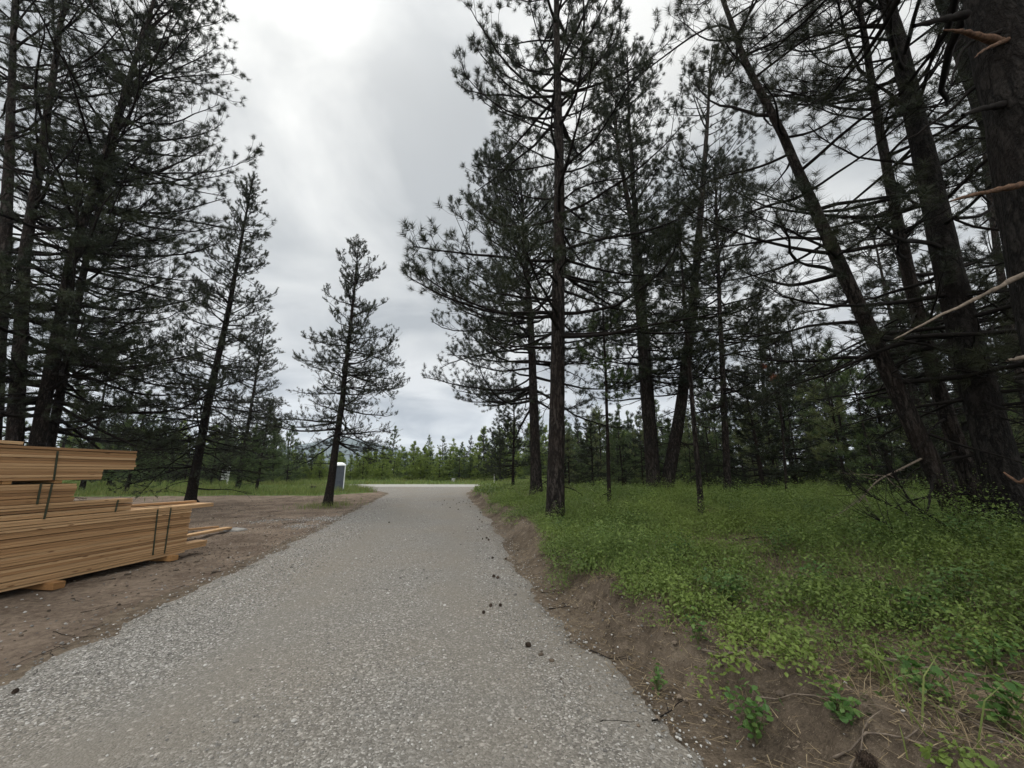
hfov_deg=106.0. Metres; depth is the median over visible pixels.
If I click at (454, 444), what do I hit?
young pine
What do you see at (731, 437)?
forest pine
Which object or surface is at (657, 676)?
leafy plant
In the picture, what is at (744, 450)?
forest pine
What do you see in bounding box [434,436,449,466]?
young pine
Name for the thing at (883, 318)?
forest pine
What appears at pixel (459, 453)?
young pine
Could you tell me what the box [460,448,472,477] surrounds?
young pine
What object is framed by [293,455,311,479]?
young pine
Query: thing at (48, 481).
spacer board
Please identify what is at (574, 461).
young pine
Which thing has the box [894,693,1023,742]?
fallen twig
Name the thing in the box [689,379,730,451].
forest pine
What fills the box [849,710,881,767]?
fallen twig
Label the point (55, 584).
support block
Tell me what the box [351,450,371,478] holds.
young pine
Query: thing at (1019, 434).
forest pine
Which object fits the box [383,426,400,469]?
young pine
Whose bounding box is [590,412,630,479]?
young pine
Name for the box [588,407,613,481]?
forest pine
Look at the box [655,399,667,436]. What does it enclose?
young pine
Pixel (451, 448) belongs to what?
young pine
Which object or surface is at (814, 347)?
forest pine
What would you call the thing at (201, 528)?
loose board
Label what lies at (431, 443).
young pine
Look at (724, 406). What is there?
pine tree
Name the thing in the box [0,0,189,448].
pine tree
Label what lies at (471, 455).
young pine
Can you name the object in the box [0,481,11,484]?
spacer board
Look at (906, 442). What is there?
forest pine
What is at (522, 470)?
young pine
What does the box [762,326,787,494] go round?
dead pine
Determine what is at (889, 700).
fallen twig
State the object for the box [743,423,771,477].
forest pine
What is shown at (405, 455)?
young pine
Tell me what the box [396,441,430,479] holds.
young pine
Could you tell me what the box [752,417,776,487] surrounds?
forest pine
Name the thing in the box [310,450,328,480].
young pine
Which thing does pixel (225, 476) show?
yard sign
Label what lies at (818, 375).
forest pine
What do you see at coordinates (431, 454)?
young pine
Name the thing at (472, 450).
young pine
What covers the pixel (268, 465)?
young pine
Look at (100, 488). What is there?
tall grass
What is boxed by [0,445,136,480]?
lumber bundle
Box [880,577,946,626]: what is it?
leafy plant
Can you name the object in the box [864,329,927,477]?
forest pine
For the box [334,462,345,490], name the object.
portable toilet
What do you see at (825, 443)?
forest pine
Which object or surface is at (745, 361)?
forest pine
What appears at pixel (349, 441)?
hills
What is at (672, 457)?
pine tree
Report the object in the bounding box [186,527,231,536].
loose board
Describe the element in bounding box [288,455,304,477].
young pine
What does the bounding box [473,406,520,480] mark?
young pine
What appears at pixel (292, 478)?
young pine
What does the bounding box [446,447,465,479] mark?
young pine
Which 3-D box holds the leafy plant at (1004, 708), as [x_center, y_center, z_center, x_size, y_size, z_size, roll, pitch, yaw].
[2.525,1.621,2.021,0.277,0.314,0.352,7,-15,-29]
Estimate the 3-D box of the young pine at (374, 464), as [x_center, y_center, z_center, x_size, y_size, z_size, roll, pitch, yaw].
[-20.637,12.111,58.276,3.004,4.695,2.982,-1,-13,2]
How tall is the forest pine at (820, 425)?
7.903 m
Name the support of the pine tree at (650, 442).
on the ground at (822, 733)
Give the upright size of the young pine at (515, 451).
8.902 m
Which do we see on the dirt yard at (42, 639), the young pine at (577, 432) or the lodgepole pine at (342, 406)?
the lodgepole pine at (342, 406)
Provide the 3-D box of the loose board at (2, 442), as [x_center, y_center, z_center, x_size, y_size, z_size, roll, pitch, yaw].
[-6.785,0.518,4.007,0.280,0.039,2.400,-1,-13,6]
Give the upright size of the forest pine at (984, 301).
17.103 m
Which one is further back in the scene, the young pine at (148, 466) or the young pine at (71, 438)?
the young pine at (71, 438)
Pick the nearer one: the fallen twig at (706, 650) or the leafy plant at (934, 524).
the fallen twig at (706, 650)
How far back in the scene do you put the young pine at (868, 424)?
16.23 m
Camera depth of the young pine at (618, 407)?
58.76 m
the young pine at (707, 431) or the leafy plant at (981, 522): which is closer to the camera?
the leafy plant at (981, 522)
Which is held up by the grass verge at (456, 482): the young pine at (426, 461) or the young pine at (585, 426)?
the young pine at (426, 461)
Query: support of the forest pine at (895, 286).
on the ground at (822, 733)
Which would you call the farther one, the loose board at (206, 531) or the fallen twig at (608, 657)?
the loose board at (206, 531)
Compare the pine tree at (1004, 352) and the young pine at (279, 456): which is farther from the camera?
the young pine at (279, 456)
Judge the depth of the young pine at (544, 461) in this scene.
64.02 m
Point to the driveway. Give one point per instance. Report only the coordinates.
(129, 742)
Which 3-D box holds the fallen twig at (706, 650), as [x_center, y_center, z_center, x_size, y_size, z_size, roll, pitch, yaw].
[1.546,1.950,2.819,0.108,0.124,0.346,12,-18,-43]
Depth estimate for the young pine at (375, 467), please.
55.21 m
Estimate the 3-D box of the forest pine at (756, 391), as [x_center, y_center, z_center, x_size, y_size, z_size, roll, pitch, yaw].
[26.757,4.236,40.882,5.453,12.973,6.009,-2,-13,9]
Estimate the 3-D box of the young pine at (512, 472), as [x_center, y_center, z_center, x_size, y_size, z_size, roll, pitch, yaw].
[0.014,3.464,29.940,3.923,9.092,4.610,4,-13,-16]
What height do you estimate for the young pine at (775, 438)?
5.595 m
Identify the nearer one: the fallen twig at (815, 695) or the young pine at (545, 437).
the fallen twig at (815, 695)
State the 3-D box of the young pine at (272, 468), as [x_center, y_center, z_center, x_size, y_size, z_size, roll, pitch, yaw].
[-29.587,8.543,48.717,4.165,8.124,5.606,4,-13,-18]
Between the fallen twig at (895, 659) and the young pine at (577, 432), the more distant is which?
the young pine at (577, 432)
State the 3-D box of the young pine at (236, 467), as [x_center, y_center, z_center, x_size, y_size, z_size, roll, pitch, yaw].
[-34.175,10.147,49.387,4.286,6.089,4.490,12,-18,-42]
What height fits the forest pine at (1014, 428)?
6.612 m
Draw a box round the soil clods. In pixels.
[0,496,1023,767]
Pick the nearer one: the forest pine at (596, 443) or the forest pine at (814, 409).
the forest pine at (814, 409)
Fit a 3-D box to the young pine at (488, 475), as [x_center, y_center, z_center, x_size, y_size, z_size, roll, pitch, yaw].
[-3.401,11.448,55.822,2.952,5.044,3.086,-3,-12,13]
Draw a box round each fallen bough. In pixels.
[827,449,914,532]
[835,461,895,537]
[865,434,949,531]
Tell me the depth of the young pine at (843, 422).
31.44 m
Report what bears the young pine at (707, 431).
on the ground at (822, 733)
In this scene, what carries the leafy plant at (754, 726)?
on the ground at (822, 733)
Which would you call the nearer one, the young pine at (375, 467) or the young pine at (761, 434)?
the young pine at (761, 434)
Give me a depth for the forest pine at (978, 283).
26.97 m
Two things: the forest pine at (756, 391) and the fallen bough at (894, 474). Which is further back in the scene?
the forest pine at (756, 391)
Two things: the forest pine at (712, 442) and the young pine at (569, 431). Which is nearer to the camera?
the forest pine at (712, 442)
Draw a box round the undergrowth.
[471,461,1023,767]
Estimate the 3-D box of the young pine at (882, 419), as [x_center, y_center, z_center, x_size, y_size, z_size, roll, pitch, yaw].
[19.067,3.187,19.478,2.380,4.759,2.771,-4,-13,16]
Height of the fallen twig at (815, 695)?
0.187 m
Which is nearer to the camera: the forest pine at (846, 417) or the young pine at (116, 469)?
the forest pine at (846, 417)
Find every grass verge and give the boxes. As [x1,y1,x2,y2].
[65,472,800,484]
[69,484,371,496]
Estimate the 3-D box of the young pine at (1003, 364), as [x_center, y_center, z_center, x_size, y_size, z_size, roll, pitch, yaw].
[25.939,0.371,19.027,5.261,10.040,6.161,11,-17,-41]
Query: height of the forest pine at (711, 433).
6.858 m
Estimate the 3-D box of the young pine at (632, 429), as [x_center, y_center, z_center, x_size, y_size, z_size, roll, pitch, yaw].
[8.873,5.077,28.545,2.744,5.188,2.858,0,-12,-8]
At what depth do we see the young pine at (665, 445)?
26.48 m
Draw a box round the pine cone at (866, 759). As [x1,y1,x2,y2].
[854,749,878,767]
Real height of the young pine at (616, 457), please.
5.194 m
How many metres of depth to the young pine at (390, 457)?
71.29 m
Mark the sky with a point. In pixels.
(361, 119)
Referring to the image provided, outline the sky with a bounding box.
[0,0,1010,470]
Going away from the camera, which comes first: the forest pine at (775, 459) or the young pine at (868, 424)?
the young pine at (868, 424)
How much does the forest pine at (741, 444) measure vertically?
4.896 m
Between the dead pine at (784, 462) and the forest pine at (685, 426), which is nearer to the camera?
the dead pine at (784, 462)
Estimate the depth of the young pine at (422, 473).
55.57 m
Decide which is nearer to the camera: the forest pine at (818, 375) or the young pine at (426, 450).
the forest pine at (818, 375)
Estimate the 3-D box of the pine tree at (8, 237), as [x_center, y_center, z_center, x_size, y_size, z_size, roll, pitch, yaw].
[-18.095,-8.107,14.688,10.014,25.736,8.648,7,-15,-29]
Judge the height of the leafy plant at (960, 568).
0.568 m
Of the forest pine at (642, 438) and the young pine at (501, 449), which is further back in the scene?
the young pine at (501, 449)
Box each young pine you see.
[2,406,31,444]
[24,382,114,480]
[60,358,125,490]
[65,432,85,447]
[79,363,155,486]
[95,432,129,479]
[98,390,169,493]
[115,427,167,481]
[124,408,171,481]
[137,423,178,480]
[171,446,192,480]
[187,425,231,483]
[199,438,220,480]
[204,424,238,481]
[229,406,288,489]
[230,441,251,480]
[237,433,263,483]
[241,426,285,483]
[248,422,294,478]
[254,423,292,482]
[272,423,305,483]
[277,430,298,478]
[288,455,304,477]
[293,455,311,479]
[302,447,321,477]
[308,448,328,477]
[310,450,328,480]
[345,455,356,479]
[345,457,353,477]
[349,459,365,477]
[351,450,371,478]
[362,451,373,474]
[368,449,381,477]
[370,455,388,479]
[372,446,391,479]
[380,461,394,478]
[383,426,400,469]
[384,450,393,473]
[385,452,404,474]
[391,451,404,474]
[392,446,405,473]
[393,453,411,479]
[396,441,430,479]
[411,451,431,478]
[417,451,435,479]
[418,447,431,473]
[425,442,438,475]
[425,450,435,476]
[426,434,433,451]
[427,450,449,480]
[429,453,442,476]
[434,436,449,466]
[439,450,458,480]
[442,446,455,471]
[443,438,459,470]
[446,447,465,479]
[446,449,467,479]
[448,447,464,476]
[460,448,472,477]
[461,457,478,479]
[462,435,474,469]
[463,454,474,476]
[467,447,479,474]
[468,451,487,479]
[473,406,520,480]
[473,426,494,476]
[475,427,493,468]
[479,447,496,479]
[483,372,529,484]
[495,429,511,474]
[503,430,528,474]
[505,429,529,473]
[507,452,527,477]
[507,457,520,479]
[517,407,547,478]
[520,423,529,474]
[521,430,546,469]
[540,424,548,475]
[541,436,547,477]
[542,416,588,484]
[543,415,589,478]
[564,430,584,482]
[566,421,583,464]
[566,432,590,479]
[567,417,585,476]
[567,421,615,485]
[569,424,589,478]
[574,414,605,479]
[574,429,605,479]
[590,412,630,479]
[593,412,609,468]
[602,417,644,485]
[605,402,632,472]
[606,428,631,480]
[611,435,641,484]
[614,418,644,484]
[622,410,637,450]
[625,406,665,481]
[626,415,643,480]
[645,421,693,485]
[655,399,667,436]
[658,426,680,472]
[659,414,692,483]
[660,423,688,480]
[685,427,720,485]
[687,432,722,486]
[696,399,730,464]
[700,425,716,474]
[708,427,737,479]
[710,430,750,482]
[717,373,803,491]
[743,323,853,486]
[748,397,810,485]
[793,400,837,479]
[809,379,876,476]
[824,363,946,492]
[853,292,971,490]
[865,401,917,486]
[944,379,1023,481]
[975,329,1023,461]
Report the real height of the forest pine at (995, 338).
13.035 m
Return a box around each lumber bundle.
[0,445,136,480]
[0,483,132,520]
[0,502,213,591]
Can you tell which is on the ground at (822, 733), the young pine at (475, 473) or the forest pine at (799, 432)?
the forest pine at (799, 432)
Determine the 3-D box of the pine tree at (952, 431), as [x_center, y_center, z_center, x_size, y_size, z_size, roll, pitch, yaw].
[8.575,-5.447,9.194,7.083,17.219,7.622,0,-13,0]
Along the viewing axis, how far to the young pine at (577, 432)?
46.37 m
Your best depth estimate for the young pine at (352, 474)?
55.26 m
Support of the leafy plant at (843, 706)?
on the ground at (822, 733)
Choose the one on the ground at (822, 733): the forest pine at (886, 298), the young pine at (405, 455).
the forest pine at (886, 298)
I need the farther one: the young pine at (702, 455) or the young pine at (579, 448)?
the young pine at (579, 448)
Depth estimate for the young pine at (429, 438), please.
77.30 m
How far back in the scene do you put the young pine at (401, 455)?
66.34 m
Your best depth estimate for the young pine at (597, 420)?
56.73 m
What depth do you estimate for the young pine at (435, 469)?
54.54 m
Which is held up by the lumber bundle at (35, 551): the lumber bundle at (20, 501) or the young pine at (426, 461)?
the lumber bundle at (20, 501)
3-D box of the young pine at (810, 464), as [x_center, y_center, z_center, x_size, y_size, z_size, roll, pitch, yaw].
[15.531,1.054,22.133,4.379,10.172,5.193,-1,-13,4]
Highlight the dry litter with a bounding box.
[512,503,1023,767]
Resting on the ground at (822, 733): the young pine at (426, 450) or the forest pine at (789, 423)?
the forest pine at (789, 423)
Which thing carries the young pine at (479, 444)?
on the grass verge at (456, 482)
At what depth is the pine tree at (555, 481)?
10.46 m
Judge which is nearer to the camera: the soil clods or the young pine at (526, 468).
the soil clods
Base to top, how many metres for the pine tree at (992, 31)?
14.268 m
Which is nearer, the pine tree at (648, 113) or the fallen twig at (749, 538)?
the fallen twig at (749, 538)
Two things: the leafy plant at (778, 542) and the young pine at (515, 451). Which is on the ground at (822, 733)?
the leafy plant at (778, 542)
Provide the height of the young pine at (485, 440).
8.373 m
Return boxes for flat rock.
[224,527,247,531]
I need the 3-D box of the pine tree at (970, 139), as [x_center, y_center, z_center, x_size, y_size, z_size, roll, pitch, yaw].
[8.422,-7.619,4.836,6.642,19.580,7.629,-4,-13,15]
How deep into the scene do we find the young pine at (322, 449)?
56.50 m
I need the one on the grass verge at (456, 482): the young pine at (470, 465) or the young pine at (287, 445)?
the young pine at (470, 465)
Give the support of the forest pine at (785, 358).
on the ground at (822, 733)
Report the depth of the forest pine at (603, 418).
58.85 m
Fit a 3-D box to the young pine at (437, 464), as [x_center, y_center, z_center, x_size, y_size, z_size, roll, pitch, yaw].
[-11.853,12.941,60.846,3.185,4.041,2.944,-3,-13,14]
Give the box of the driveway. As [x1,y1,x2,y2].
[0,484,703,767]
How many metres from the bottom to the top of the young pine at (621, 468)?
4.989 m
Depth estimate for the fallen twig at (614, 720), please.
2.49 m
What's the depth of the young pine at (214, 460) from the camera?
37.06 m
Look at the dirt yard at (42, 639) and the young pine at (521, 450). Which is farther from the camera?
the young pine at (521, 450)
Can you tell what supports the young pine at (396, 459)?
on the grass verge at (456, 482)
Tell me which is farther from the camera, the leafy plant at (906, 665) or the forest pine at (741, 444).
the forest pine at (741, 444)
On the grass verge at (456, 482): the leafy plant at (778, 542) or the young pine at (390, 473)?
the young pine at (390, 473)
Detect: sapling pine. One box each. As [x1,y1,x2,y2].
[577,259,634,514]
[657,197,720,515]
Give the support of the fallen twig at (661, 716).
on the driveway
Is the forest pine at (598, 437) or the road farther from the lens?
the road
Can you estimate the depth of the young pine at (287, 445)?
54.57 m
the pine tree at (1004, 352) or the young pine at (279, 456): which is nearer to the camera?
the pine tree at (1004, 352)
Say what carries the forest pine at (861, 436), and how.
on the ground at (822, 733)
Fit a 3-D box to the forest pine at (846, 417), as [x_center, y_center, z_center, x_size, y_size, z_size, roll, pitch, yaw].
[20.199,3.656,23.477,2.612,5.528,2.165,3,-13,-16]
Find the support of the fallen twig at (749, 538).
on the undergrowth
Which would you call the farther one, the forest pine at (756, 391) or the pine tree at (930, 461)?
the forest pine at (756, 391)
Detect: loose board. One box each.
[0,440,23,444]
[126,500,196,506]
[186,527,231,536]
[188,526,218,530]
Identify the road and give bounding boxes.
[289,484,479,486]
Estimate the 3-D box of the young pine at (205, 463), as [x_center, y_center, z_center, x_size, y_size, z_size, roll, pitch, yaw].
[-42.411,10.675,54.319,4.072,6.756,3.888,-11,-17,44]
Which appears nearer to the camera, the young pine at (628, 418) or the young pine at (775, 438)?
the young pine at (775, 438)
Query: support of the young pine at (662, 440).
on the ground at (822, 733)
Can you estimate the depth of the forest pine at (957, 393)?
23.72 m
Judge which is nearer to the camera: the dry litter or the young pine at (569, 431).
the dry litter
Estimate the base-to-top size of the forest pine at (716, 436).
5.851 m
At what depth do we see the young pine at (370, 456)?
60.72 m
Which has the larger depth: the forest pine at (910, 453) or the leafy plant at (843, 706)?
the forest pine at (910, 453)
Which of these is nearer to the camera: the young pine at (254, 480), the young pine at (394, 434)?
the young pine at (254, 480)
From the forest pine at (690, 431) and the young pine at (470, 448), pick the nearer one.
the forest pine at (690, 431)
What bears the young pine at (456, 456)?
on the grass verge at (456, 482)
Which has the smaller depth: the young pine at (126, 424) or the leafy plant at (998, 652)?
the leafy plant at (998, 652)
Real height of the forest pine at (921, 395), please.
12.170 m
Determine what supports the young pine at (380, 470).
on the grass verge at (456, 482)
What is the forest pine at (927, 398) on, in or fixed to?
on the ground at (822, 733)
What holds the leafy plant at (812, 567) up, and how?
on the ground at (822, 733)
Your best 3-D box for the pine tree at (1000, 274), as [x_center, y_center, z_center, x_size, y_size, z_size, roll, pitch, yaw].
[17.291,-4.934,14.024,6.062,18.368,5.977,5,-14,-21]
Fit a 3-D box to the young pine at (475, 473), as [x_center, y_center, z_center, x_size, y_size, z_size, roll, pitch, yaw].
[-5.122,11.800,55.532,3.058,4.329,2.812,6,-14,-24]
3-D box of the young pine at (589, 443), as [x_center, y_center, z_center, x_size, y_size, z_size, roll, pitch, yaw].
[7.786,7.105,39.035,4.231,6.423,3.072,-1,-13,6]
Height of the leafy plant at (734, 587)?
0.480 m
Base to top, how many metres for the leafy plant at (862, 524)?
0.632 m
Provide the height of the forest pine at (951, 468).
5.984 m
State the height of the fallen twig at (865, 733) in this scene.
0.262 m
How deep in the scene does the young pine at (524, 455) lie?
73.59 m
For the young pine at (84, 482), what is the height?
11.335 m
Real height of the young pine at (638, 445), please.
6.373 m
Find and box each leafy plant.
[648,658,667,696]
[682,606,717,649]
[694,558,749,604]
[710,672,783,743]
[748,520,801,554]
[787,551,851,587]
[809,664,881,724]
[833,511,891,555]
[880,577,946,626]
[886,641,974,702]
[887,505,974,548]
[898,542,1006,608]
[933,505,1023,558]
[934,624,1023,676]
[942,653,1023,734]
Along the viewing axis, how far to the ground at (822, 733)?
2.75 m
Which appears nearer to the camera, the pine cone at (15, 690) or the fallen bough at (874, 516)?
the pine cone at (15, 690)
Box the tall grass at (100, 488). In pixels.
[62,474,1023,762]
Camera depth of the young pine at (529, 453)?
68.58 m
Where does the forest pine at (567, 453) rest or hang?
on the ground at (822, 733)
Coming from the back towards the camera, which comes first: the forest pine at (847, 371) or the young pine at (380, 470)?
the young pine at (380, 470)
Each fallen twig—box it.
[590,650,629,659]
[600,720,630,721]
[652,700,683,721]
[702,647,750,659]
[732,536,768,540]
[759,690,922,721]
[786,661,840,671]
[823,675,953,725]
[833,725,994,758]
[841,574,930,596]
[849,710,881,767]
[883,657,1023,683]
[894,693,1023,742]
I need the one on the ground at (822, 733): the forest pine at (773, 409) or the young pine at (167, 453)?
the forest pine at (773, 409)
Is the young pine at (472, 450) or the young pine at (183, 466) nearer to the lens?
the young pine at (183, 466)
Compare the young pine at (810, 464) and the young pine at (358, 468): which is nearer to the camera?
the young pine at (810, 464)
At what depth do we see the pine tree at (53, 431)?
13.29 m
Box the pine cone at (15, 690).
[11,688,19,693]
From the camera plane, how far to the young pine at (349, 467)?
58.41 m
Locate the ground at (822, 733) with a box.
[0,487,1023,767]
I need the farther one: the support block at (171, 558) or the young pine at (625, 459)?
the young pine at (625, 459)
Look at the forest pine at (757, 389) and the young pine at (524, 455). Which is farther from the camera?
the young pine at (524, 455)
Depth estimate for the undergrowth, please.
4.84 m
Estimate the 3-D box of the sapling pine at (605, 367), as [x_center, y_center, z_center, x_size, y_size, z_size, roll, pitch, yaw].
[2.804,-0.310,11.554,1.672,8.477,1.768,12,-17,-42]
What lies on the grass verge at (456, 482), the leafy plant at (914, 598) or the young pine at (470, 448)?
the young pine at (470, 448)
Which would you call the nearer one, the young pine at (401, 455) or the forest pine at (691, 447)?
the forest pine at (691, 447)
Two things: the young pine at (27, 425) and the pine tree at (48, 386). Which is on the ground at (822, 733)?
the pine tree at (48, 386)
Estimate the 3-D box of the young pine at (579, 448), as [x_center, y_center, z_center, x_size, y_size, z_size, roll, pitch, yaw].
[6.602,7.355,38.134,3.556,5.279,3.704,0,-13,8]
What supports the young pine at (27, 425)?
on the grass verge at (252, 493)
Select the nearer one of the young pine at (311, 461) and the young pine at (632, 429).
the young pine at (632, 429)
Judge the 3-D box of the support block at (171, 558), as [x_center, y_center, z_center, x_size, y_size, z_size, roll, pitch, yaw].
[-6.748,3.198,7.125,1.160,0.090,0.140,-1,-13,6]
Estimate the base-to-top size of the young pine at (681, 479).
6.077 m
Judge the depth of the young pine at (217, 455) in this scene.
49.46 m
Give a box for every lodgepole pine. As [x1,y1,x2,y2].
[89,171,283,501]
[187,320,292,489]
[242,234,409,505]
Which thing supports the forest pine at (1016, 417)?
on the ground at (822, 733)
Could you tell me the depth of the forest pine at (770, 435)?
21.96 m
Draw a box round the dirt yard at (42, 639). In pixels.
[0,492,383,676]
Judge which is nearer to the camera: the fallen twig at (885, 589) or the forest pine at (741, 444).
the fallen twig at (885, 589)
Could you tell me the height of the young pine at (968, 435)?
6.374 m
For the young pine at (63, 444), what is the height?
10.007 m
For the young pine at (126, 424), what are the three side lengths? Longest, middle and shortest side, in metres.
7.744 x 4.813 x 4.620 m
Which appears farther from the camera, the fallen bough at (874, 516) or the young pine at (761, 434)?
the young pine at (761, 434)
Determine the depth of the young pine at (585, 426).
43.35 m
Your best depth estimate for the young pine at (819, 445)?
29.24 m
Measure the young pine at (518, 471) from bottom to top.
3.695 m
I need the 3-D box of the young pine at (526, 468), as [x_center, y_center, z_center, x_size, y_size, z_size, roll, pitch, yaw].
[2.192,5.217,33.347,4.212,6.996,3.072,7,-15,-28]
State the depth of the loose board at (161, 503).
7.38 m
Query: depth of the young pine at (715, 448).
35.72 m
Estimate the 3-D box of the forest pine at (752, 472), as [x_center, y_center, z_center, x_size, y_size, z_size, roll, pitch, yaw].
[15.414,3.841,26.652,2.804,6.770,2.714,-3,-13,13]
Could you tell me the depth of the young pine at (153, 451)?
39.52 m
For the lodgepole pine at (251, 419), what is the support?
on the dirt yard at (42, 639)
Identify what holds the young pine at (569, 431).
on the grass verge at (456, 482)
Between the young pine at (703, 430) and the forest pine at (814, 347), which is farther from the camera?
the forest pine at (814, 347)
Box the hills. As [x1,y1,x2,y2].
[281,437,546,466]
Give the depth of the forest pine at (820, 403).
30.20 m
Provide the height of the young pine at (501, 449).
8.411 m
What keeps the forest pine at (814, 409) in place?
on the ground at (822, 733)
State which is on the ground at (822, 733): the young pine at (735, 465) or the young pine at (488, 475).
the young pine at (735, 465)
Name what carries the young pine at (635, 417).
on the ground at (822, 733)
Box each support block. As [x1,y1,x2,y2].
[19,580,65,589]
[147,555,178,560]
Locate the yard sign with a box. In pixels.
[221,466,229,483]
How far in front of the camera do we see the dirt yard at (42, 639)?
5.96 m
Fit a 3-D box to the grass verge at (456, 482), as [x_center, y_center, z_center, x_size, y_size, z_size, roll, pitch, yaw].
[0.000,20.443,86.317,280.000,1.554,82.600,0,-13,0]
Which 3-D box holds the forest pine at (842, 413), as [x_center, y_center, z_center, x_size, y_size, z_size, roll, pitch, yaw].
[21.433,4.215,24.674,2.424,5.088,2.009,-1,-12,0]
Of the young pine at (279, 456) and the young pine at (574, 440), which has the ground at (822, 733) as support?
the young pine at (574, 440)
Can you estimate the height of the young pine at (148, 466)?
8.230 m
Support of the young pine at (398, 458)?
on the grass verge at (456, 482)
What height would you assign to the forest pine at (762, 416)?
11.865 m
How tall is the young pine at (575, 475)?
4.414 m
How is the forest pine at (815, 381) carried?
on the ground at (822, 733)
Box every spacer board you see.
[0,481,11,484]
[12,480,61,482]
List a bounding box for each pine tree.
[0,0,185,500]
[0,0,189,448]
[0,0,245,484]
[0,0,276,483]
[397,0,745,521]
[421,130,638,495]
[563,0,1023,538]
[565,80,738,490]
[572,33,725,475]
[617,34,788,489]
[637,144,814,491]
[673,0,1023,483]
[715,0,1023,547]
[718,0,1013,532]
[803,0,1023,467]
[875,64,1023,460]
[888,0,1023,390]
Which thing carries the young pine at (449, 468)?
on the grass verge at (456, 482)
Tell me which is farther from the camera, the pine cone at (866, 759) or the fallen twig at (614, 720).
the fallen twig at (614, 720)
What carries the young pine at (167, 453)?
on the grass verge at (456, 482)
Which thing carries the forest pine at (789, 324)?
on the ground at (822, 733)
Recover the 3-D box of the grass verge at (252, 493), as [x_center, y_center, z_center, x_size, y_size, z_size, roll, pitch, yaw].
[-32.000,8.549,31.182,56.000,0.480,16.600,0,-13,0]
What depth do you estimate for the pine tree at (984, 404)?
7.12 m
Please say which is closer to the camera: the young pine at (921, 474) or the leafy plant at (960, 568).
the leafy plant at (960, 568)
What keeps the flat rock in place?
on the dirt yard at (42, 639)
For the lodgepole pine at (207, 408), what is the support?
on the dirt yard at (42, 639)
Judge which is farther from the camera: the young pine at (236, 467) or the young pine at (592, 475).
the young pine at (236, 467)
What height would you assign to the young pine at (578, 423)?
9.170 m
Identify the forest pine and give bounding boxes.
[564,432,579,485]
[582,407,605,480]
[584,401,605,450]
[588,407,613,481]
[626,414,645,486]
[677,429,703,485]
[679,412,704,480]
[681,410,698,476]
[685,386,730,479]
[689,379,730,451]
[701,413,722,472]
[702,403,731,480]
[716,396,755,483]
[717,429,738,467]
[719,289,799,479]
[731,360,776,475]
[731,415,768,476]
[732,377,772,478]
[732,404,777,486]
[734,416,766,486]
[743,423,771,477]
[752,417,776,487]
[753,367,790,440]
[754,325,821,481]
[755,299,852,481]
[763,387,822,482]
[767,407,797,478]
[767,436,783,485]
[774,407,809,474]
[787,341,849,479]
[792,352,872,492]
[793,402,835,482]
[795,345,866,481]
[809,339,874,491]
[809,341,860,461]
[812,339,854,441]
[813,202,988,483]
[814,393,848,476]
[821,401,862,476]
[822,412,867,475]
[827,359,903,492]
[856,315,917,447]
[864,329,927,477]
[865,231,999,486]
[874,304,966,484]
[881,397,920,485]
[884,253,1019,479]
[888,394,946,483]
[890,410,930,491]
[916,272,1017,420]
[934,423,967,481]
[967,269,1023,441]
[983,285,1018,416]
[1003,373,1023,452]
[1006,380,1023,465]
[1009,408,1023,451]
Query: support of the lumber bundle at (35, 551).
on the support block at (171, 558)
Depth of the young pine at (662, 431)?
38.71 m
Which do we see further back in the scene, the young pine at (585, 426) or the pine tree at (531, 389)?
the young pine at (585, 426)
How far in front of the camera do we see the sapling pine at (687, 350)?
10.21 m
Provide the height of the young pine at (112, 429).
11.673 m
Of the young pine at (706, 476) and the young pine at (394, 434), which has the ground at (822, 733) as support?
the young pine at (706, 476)
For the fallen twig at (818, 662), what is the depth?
2.63 m
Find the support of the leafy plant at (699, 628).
on the ground at (822, 733)

